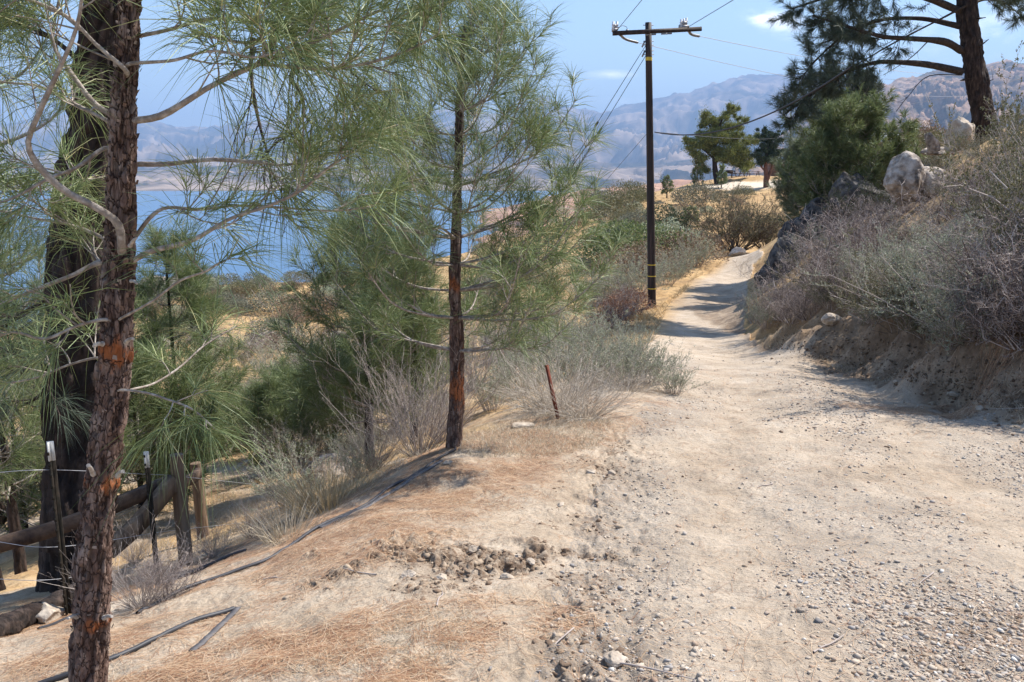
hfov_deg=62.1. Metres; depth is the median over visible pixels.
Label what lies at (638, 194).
shrub
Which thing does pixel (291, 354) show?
shrub
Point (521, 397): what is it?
shrub
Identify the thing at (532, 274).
shrub
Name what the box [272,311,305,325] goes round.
shrub
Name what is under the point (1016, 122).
shrub
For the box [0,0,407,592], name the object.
pine tree
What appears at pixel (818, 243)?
shrub
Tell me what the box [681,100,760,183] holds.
tree
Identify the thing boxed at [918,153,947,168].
shrub
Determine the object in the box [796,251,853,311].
shrub
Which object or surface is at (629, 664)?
stick
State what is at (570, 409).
shrub
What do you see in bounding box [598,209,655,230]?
shrub
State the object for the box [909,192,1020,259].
shrub
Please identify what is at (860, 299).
shrub
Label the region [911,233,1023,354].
shrub
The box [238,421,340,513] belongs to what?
shrub
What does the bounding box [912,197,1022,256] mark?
shrub
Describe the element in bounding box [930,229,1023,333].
shrub
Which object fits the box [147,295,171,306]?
shrub
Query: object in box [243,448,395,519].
grass tussock
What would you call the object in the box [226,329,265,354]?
shrub
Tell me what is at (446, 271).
dry grass
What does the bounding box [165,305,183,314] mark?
shrub
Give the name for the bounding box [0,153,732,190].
mountain range
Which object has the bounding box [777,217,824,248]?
boulder
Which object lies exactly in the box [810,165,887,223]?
shrub
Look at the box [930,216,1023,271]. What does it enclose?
shrub
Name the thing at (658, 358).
shrub
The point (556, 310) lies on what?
shrub
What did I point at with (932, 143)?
boulder
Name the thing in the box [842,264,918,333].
shrub
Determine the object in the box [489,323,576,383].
shrub
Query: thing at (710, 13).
power line
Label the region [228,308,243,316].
shrub
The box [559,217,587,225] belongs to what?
shrub
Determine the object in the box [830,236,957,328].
shrub
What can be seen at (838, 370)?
dry grass
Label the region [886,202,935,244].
shrub
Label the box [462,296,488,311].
shrub
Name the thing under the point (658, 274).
shrub
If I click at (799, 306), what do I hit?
shrub
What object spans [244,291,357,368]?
shrub
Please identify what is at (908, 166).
boulder
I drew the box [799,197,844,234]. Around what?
boulder
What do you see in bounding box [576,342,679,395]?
shrub
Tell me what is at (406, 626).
dry grass
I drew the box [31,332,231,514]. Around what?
pine tree
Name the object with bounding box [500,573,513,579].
stone
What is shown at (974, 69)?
pine tree
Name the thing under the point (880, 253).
shrub
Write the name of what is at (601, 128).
guy wire
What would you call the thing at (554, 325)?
shrub
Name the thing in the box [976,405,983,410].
stone
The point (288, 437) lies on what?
shrub
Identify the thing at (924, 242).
shrub
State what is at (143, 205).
lake
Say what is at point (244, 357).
shrub
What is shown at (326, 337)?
shrub
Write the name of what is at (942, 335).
shrub
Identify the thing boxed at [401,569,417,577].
stone
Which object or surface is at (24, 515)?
pine tree
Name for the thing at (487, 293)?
shrub
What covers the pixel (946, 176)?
shrub
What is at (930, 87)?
mountain
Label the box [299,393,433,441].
shrub
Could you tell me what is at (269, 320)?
shrub
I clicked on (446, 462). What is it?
stone
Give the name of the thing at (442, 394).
shrub
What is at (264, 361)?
shrub
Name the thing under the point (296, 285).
shrub
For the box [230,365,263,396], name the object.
shrub
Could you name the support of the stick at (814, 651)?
on the dirt road
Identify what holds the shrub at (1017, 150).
on the road bank at (758, 333)
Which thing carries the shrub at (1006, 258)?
on the road bank at (758, 333)
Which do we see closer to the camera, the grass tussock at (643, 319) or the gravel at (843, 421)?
the gravel at (843, 421)
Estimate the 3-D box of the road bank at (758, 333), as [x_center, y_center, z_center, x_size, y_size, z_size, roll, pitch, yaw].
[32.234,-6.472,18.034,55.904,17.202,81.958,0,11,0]
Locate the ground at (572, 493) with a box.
[0,175,1023,681]
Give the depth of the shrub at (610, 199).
78.72 m
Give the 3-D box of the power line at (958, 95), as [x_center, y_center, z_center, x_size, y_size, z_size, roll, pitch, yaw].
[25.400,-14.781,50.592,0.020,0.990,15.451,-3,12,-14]
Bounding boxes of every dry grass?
[117,419,446,560]
[142,225,593,380]
[271,601,486,679]
[456,410,614,458]
[563,259,725,377]
[764,311,1021,417]
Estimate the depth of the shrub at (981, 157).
13.10 m
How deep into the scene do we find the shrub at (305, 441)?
10.15 m
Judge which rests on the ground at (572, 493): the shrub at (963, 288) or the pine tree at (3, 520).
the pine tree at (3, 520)
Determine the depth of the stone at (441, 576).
3.66 m
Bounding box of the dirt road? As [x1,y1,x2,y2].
[530,249,1023,681]
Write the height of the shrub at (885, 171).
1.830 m
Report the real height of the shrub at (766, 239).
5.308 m
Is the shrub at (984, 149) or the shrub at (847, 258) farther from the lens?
the shrub at (984, 149)
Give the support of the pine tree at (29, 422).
on the ground at (572, 493)
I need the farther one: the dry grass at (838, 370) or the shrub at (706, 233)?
the shrub at (706, 233)
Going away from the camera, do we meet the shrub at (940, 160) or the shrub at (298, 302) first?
the shrub at (940, 160)
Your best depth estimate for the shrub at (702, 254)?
42.38 m
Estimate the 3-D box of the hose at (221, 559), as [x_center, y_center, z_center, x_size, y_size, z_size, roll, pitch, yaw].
[-1.749,1.288,4.931,0.418,0.153,0.047,-2,11,-12]
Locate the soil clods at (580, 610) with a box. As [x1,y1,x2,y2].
[66,402,1022,681]
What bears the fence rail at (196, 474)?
attached to the fence post at (199, 500)
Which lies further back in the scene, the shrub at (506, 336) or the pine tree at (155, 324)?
the shrub at (506, 336)
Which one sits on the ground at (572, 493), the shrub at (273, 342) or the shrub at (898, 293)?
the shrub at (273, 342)
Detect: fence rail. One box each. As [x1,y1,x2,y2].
[0,474,170,552]
[112,475,176,557]
[186,467,202,486]
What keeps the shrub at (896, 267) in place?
on the road bank at (758, 333)
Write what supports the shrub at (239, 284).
on the ground at (572, 493)
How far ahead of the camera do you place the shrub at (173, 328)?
45.30 m
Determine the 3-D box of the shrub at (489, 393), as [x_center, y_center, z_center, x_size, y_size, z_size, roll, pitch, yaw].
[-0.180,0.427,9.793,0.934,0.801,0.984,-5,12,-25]
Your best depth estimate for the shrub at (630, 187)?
90.86 m
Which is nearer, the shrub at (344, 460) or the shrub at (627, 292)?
the shrub at (344, 460)
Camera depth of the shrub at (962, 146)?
20.67 m
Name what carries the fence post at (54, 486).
on the ground at (572, 493)
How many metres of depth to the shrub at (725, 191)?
93.12 m
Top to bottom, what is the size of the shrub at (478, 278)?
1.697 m
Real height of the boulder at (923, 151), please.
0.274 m
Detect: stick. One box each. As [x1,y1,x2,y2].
[344,568,376,575]
[555,627,574,645]
[620,662,694,679]
[812,635,843,652]
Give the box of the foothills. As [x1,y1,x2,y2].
[474,175,826,249]
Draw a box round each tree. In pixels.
[0,0,76,525]
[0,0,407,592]
[0,0,535,681]
[0,197,49,574]
[0,276,130,534]
[0,285,45,590]
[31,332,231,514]
[123,210,262,483]
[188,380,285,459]
[259,188,448,463]
[273,0,641,447]
[330,206,495,443]
[660,174,673,197]
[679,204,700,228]
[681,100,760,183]
[690,162,703,183]
[716,164,727,187]
[747,125,788,187]
[763,130,844,222]
[764,0,1023,144]
[775,82,927,206]
[807,55,891,165]
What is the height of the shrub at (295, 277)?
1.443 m
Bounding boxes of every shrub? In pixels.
[0,421,234,531]
[0,450,42,531]
[8,431,44,502]
[34,510,207,610]
[113,541,215,605]
[116,510,170,562]
[140,302,164,318]
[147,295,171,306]
[148,313,204,335]
[164,322,219,345]
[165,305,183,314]
[166,338,226,379]
[167,503,243,558]
[177,314,281,359]
[206,273,241,288]
[211,366,269,385]
[214,290,246,309]
[217,474,283,538]
[219,390,322,477]
[219,398,289,454]
[220,278,266,297]
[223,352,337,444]
[225,296,251,312]
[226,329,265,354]
[228,287,248,297]
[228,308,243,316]
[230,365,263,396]
[232,343,267,365]
[237,346,299,380]
[238,411,335,471]
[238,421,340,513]
[242,271,272,285]
[242,276,281,291]
[243,284,301,313]
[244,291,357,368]
[244,309,315,342]
[249,350,272,370]
[252,339,278,358]
[253,347,282,372]
[256,413,328,461]
[259,332,303,350]
[268,324,358,371]
[269,320,357,368]
[270,316,336,359]
[271,290,339,319]
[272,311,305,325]
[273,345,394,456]
[278,269,317,283]
[282,302,324,322]
[283,279,304,288]
[292,320,357,359]
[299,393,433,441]
[305,297,504,456]
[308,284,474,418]
[312,282,338,301]
[316,318,353,337]
[316,424,387,478]
[322,382,432,470]
[322,413,387,459]
[325,290,343,305]
[386,343,523,443]
[419,395,477,429]
[421,335,481,378]
[435,272,536,391]
[460,274,511,294]
[461,272,583,376]
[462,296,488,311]
[464,314,518,347]
[464,352,525,411]
[467,241,496,256]
[467,338,638,418]
[472,334,624,420]
[475,318,564,367]
[478,277,515,305]
[487,338,555,397]
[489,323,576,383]
[496,294,628,351]
[505,354,655,426]
[508,266,549,288]
[517,302,572,348]
[523,265,582,293]
[523,300,607,370]
[529,323,642,390]
[533,294,570,320]
[539,293,616,348]
[540,256,564,264]
[549,298,645,363]
[552,317,661,383]
[554,257,621,306]
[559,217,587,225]
[562,218,711,267]
[563,255,601,273]
[567,272,595,291]
[571,328,675,387]
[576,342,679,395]
[577,187,645,223]
[577,276,621,302]
[579,229,633,248]
[582,306,633,330]
[584,300,635,329]
[590,241,642,293]
[590,241,694,282]
[590,285,655,315]
[592,209,615,219]
[595,290,643,319]
[597,306,663,363]
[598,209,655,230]
[604,179,656,205]
[604,287,657,310]
[606,279,649,310]
[608,329,695,384]
[609,207,641,221]
[610,250,673,294]
[626,202,644,208]
[627,183,655,200]
[630,226,729,264]
[636,197,697,231]
[639,236,694,285]
[639,347,714,394]
[640,216,717,251]
[655,154,794,251]
[659,206,702,224]
[661,243,698,275]
[666,181,722,205]
[671,233,727,267]
[679,224,720,246]
[699,204,717,212]
[711,231,734,244]
[714,189,729,198]
[723,197,749,206]
[725,190,791,249]
[726,248,842,319]
[729,279,776,323]
[731,185,756,196]
[732,276,799,330]
[733,286,781,328]
[755,205,891,282]
[760,288,822,324]
[763,238,878,294]
[766,240,865,303]
[768,279,839,320]
[783,212,856,258]
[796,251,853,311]
[797,188,947,264]
[797,211,1022,352]
[807,231,987,328]
[808,249,873,304]
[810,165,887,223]
[812,201,894,242]
[819,198,933,261]
[821,265,901,324]
[824,217,899,280]
[827,155,939,190]
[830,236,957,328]
[831,191,913,234]
[837,215,913,318]
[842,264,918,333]
[854,214,1001,312]
[855,234,920,281]
[856,194,881,213]
[865,206,971,276]
[869,197,894,211]
[873,198,915,216]
[877,273,945,340]
[878,181,903,213]
[881,222,1023,331]
[882,203,1023,289]
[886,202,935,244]
[888,127,946,156]
[889,179,1023,308]
[891,119,945,148]
[902,179,975,224]
[905,138,954,166]
[907,238,1011,290]
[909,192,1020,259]
[909,298,973,350]
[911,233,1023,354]
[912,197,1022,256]
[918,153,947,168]
[920,262,1023,344]
[922,200,1023,329]
[924,166,961,194]
[925,77,1023,265]
[925,181,946,196]
[928,164,995,212]
[928,168,970,200]
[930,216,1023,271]
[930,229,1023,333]
[931,266,1023,362]
[936,124,1003,153]
[944,151,1001,206]
[946,93,1023,252]
[948,149,1010,187]
[948,164,997,197]
[950,40,1023,201]
[951,181,1023,241]
[958,131,1002,159]
[961,184,1023,225]
[962,143,979,158]
[968,153,1023,193]
[976,150,1022,180]
[976,168,1023,246]
[984,98,1023,160]
[986,147,1021,163]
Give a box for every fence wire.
[0,470,253,484]
[1,522,243,546]
[3,557,177,580]
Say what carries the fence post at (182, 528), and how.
on the ground at (572, 493)
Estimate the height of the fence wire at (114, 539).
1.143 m
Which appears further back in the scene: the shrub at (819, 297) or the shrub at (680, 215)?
the shrub at (680, 215)
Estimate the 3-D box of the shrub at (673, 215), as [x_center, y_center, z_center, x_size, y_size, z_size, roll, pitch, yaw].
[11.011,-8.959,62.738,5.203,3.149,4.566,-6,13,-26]
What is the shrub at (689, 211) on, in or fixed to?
on the ground at (572, 493)
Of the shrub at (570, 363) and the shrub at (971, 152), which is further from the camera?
the shrub at (971, 152)
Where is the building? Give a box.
[767,161,784,175]
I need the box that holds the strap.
[189,607,240,651]
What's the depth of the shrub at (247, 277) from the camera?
70.53 m
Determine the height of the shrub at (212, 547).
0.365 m
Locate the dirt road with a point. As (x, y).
(700, 311)
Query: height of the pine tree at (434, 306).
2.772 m
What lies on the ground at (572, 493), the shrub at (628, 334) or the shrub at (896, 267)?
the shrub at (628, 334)
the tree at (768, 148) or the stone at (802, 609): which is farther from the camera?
the tree at (768, 148)
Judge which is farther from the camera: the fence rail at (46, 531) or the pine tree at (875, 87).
the pine tree at (875, 87)
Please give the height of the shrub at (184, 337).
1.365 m
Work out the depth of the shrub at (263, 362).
27.19 m
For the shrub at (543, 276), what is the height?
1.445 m
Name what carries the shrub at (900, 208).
on the road bank at (758, 333)
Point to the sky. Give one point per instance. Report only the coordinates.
(591, 44)
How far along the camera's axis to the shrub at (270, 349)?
34.98 m
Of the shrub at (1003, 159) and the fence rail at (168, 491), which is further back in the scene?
the shrub at (1003, 159)
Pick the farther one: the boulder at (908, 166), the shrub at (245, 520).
the boulder at (908, 166)
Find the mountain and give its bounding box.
[727,59,1023,176]
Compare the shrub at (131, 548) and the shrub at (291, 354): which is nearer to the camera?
the shrub at (131, 548)
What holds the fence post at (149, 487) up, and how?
on the ground at (572, 493)
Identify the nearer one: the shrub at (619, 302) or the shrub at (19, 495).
the shrub at (19, 495)
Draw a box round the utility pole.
[612,18,701,308]
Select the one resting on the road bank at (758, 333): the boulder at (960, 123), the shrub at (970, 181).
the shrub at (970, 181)
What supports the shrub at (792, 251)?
on the road bank at (758, 333)
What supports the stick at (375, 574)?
on the ground at (572, 493)
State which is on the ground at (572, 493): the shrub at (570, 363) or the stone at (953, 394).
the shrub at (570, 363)
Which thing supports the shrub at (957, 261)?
on the road bank at (758, 333)
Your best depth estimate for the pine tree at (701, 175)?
108.19 m
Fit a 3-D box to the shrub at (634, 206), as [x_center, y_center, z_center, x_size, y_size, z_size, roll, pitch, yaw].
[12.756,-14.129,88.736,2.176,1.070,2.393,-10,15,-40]
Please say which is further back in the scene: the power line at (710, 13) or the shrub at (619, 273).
the shrub at (619, 273)
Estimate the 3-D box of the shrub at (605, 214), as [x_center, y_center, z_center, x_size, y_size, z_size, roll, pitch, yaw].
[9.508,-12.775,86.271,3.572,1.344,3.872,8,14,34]
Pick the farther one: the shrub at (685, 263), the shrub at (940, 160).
the shrub at (685, 263)
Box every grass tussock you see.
[232,488,339,545]
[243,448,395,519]
[261,472,353,518]
[600,321,639,335]
[629,310,654,320]
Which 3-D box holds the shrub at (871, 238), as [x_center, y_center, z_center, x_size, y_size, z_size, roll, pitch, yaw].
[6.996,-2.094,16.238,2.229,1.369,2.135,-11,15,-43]
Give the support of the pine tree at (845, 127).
on the road bank at (758, 333)
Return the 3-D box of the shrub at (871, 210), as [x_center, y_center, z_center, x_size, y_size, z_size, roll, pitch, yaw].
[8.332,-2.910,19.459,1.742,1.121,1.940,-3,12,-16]
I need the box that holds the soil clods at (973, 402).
[767,344,1023,442]
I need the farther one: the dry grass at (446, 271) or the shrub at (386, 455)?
the dry grass at (446, 271)
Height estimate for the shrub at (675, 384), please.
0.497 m
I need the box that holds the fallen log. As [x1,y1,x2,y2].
[0,582,75,637]
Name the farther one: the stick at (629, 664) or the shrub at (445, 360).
the shrub at (445, 360)
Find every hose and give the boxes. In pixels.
[37,606,234,681]
[37,616,67,629]
[136,448,456,613]
[172,549,246,579]
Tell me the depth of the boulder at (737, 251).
59.06 m
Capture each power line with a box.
[638,42,957,96]
[654,66,851,134]
[660,132,773,138]
[688,0,732,26]
[700,36,999,75]
[894,77,1023,105]
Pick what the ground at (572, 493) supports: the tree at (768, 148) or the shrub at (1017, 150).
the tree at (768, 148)
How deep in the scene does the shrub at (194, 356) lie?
28.61 m
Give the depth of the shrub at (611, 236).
51.00 m
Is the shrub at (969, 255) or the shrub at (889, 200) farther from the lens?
the shrub at (889, 200)
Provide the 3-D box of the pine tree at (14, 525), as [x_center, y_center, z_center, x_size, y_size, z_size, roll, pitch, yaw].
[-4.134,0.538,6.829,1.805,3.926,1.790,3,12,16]
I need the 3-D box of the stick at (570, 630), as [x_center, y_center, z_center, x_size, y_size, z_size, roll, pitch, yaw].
[0.193,1.074,3.095,0.026,0.038,0.187,4,12,21]
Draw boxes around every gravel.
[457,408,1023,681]
[633,327,1023,437]
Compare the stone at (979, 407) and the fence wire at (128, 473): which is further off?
the stone at (979, 407)
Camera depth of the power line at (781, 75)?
32.57 m
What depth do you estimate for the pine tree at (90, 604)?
2.53 m
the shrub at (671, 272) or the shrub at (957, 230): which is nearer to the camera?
the shrub at (957, 230)
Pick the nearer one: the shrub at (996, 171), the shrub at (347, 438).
the shrub at (347, 438)
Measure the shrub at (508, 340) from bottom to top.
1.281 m
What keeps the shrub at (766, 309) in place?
on the road bank at (758, 333)
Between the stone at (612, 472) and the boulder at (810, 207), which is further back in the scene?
the boulder at (810, 207)
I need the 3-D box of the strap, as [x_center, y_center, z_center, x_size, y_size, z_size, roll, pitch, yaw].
[-1.178,1.147,3.408,0.034,0.099,0.494,0,11,1]
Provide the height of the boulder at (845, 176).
1.887 m
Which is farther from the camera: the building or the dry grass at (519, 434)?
the building
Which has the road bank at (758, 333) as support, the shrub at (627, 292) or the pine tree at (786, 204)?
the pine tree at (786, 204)
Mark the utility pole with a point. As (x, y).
(648, 31)
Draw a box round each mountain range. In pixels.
[0,74,888,168]
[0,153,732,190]
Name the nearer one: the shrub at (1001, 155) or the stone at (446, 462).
the stone at (446, 462)
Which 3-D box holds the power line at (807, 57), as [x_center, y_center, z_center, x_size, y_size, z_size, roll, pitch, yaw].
[23.769,-16.021,49.328,0.020,3.908,59.103,8,14,36]
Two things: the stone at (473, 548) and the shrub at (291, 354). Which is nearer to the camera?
the stone at (473, 548)
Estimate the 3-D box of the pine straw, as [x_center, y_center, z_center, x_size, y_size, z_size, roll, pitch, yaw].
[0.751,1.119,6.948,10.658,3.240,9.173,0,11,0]
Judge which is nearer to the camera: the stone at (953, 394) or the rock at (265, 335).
the stone at (953, 394)
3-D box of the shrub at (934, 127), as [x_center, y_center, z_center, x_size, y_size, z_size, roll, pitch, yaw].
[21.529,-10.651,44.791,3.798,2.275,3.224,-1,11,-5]
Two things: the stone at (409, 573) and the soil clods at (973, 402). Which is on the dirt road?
the soil clods at (973, 402)
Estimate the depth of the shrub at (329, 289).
57.63 m
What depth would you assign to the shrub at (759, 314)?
18.41 m
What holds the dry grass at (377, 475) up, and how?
on the ground at (572, 493)
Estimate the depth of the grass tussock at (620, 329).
20.72 m
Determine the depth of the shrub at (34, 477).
11.61 m
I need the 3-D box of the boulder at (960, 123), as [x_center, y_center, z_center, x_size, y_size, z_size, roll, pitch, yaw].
[11.275,-5.179,21.372,0.655,0.904,0.709,-2,11,-11]
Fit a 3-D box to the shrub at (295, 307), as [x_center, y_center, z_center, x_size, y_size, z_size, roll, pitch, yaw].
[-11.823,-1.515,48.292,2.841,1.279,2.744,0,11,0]
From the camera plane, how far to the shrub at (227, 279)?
69.92 m
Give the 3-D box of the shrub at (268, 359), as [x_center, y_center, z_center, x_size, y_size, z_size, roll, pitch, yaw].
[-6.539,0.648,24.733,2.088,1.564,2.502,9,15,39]
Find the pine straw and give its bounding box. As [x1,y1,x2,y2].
[0,331,1023,681]
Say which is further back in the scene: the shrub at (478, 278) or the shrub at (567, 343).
the shrub at (478, 278)
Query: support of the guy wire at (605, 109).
attached to the utility pole
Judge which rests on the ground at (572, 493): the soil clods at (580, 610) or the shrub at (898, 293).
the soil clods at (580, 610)
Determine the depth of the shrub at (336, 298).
54.65 m
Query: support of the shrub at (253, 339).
on the ground at (572, 493)
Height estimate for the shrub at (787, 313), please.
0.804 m
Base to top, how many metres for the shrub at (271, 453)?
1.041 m
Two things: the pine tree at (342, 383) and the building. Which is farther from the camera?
the building
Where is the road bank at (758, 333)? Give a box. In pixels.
[614,128,1023,420]
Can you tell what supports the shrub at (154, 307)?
on the ground at (572, 493)
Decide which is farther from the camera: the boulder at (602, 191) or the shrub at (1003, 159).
the boulder at (602, 191)
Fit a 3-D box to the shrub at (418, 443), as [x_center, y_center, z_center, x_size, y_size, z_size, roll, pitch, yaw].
[-0.718,0.342,6.787,1.707,1.305,1.646,4,12,17]
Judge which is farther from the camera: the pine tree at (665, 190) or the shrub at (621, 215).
the pine tree at (665, 190)
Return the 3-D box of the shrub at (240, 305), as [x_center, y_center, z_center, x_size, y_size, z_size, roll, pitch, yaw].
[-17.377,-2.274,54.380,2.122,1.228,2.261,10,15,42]
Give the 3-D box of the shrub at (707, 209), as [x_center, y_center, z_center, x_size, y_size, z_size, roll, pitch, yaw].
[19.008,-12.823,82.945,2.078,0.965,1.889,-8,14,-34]
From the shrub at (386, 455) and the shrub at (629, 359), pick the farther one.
the shrub at (629, 359)
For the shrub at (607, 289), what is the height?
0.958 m
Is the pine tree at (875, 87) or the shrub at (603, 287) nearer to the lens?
the shrub at (603, 287)
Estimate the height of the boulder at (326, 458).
0.310 m
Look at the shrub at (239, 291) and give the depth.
66.44 m
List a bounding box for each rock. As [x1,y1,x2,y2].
[35,602,64,623]
[256,331,278,345]
[512,422,533,427]
[821,313,841,324]
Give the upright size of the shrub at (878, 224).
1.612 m
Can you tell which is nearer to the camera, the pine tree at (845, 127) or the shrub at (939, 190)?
the shrub at (939, 190)
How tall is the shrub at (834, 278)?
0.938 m
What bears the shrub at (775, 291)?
on the road bank at (758, 333)
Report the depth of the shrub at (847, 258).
13.86 m
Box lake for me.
[0,190,562,324]
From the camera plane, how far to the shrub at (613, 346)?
9.62 m
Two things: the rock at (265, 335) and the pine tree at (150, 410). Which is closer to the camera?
the pine tree at (150, 410)
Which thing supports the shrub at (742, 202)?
on the ground at (572, 493)
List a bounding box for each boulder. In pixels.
[300,453,354,481]
[591,189,611,209]
[728,247,745,255]
[754,232,808,285]
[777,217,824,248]
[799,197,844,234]
[828,172,889,220]
[883,151,925,205]
[914,166,951,203]
[920,146,959,154]
[924,133,940,152]
[944,116,974,152]
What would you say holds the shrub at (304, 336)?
on the ground at (572, 493)
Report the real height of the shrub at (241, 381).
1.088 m
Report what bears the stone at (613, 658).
on the dirt road
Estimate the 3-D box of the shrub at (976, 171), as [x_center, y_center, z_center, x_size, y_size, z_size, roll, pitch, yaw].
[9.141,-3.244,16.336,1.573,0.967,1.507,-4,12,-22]
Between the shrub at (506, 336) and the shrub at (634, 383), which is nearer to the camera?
the shrub at (634, 383)
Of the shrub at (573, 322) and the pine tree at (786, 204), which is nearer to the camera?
the shrub at (573, 322)
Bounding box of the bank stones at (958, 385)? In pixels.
[774,291,1023,414]
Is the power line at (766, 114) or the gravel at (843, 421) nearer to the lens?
the gravel at (843, 421)
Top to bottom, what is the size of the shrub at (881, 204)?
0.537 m
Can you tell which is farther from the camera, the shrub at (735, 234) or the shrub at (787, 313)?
the shrub at (735, 234)
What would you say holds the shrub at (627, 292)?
on the ground at (572, 493)
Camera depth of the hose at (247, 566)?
4.59 m
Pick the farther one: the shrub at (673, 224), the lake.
the lake
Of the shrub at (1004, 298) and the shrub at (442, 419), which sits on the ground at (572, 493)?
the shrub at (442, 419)
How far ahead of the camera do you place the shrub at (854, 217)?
19.87 m
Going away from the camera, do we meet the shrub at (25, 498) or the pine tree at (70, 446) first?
the pine tree at (70, 446)
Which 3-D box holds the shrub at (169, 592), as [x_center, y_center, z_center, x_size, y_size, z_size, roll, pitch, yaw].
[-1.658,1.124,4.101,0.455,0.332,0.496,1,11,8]
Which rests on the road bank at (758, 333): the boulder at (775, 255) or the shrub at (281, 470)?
the boulder at (775, 255)
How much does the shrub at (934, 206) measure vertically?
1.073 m
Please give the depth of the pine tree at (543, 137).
6.00 m
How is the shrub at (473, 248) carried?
on the ground at (572, 493)
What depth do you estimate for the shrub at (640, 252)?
39.24 m
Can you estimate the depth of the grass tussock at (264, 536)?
5.04 m
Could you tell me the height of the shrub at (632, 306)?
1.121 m
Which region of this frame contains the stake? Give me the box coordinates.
[545,365,558,418]
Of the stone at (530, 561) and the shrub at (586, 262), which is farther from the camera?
the shrub at (586, 262)
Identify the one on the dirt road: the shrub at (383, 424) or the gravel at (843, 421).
the gravel at (843, 421)
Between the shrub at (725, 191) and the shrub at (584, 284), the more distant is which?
the shrub at (725, 191)
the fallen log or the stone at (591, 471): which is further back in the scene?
the stone at (591, 471)
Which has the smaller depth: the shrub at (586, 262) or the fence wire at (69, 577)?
the fence wire at (69, 577)
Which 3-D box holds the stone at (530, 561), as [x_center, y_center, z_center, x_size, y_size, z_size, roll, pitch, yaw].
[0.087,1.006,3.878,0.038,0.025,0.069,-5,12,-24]
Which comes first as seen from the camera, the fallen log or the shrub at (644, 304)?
the fallen log
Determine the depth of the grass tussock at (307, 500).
5.95 m
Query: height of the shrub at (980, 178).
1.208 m
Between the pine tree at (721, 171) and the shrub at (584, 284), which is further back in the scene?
the pine tree at (721, 171)
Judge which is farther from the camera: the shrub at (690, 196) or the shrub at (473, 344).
the shrub at (690, 196)
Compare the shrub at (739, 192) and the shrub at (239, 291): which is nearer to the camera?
the shrub at (239, 291)
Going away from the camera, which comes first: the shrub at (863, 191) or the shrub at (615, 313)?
the shrub at (615, 313)
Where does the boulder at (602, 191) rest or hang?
on the ground at (572, 493)
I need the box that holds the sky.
[0,0,1023,126]
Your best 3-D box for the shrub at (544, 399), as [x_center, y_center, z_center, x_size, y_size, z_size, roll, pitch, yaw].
[0.369,0.370,7.832,1.381,1.141,1.845,-7,13,-30]
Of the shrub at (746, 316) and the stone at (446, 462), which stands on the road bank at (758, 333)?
the shrub at (746, 316)
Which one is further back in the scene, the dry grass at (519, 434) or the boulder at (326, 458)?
the boulder at (326, 458)
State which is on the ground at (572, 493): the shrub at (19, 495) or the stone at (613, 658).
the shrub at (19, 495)
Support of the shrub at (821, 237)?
on the road bank at (758, 333)
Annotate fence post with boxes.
[46,441,71,615]
[143,451,159,570]
[169,453,193,564]
[190,461,208,539]
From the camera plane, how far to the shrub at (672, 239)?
43.98 m
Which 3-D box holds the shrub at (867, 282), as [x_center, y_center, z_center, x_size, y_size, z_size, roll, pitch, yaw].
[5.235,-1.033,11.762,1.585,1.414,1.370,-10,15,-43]
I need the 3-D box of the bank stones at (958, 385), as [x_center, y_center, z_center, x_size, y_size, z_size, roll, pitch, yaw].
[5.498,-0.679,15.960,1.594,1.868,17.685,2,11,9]
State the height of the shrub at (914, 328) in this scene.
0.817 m
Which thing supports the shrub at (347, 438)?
on the ground at (572, 493)
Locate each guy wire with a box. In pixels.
[488,56,645,313]
[490,45,645,293]
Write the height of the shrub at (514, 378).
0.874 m
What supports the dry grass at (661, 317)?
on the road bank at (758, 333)
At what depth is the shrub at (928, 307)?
9.19 m
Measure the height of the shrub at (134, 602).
0.479 m
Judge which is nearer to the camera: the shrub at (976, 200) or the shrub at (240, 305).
the shrub at (976, 200)
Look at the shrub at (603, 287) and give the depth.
30.57 m
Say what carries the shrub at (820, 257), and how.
on the road bank at (758, 333)
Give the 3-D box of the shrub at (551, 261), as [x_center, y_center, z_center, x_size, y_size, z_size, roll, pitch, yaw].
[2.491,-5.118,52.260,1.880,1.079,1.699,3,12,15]
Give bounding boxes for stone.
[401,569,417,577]
[436,573,446,580]
[443,460,452,464]
[469,545,478,552]
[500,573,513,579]
[526,558,534,565]
[586,469,595,473]
[603,650,627,668]
[608,470,615,475]
[690,646,699,655]
[796,607,809,611]
[947,391,959,396]
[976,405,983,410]
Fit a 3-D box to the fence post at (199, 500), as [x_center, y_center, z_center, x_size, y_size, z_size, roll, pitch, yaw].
[-2.558,1.356,6.997,0.112,0.750,0.094,0,11,0]
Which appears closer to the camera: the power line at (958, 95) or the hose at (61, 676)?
the hose at (61, 676)
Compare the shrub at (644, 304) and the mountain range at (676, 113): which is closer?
the shrub at (644, 304)
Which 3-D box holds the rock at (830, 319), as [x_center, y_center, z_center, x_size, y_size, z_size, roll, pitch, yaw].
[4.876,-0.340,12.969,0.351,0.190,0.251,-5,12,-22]
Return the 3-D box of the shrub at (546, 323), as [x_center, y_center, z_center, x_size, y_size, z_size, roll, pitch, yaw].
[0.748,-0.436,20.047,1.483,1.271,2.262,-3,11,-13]
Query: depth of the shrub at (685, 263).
37.98 m
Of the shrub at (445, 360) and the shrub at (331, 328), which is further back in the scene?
the shrub at (331, 328)

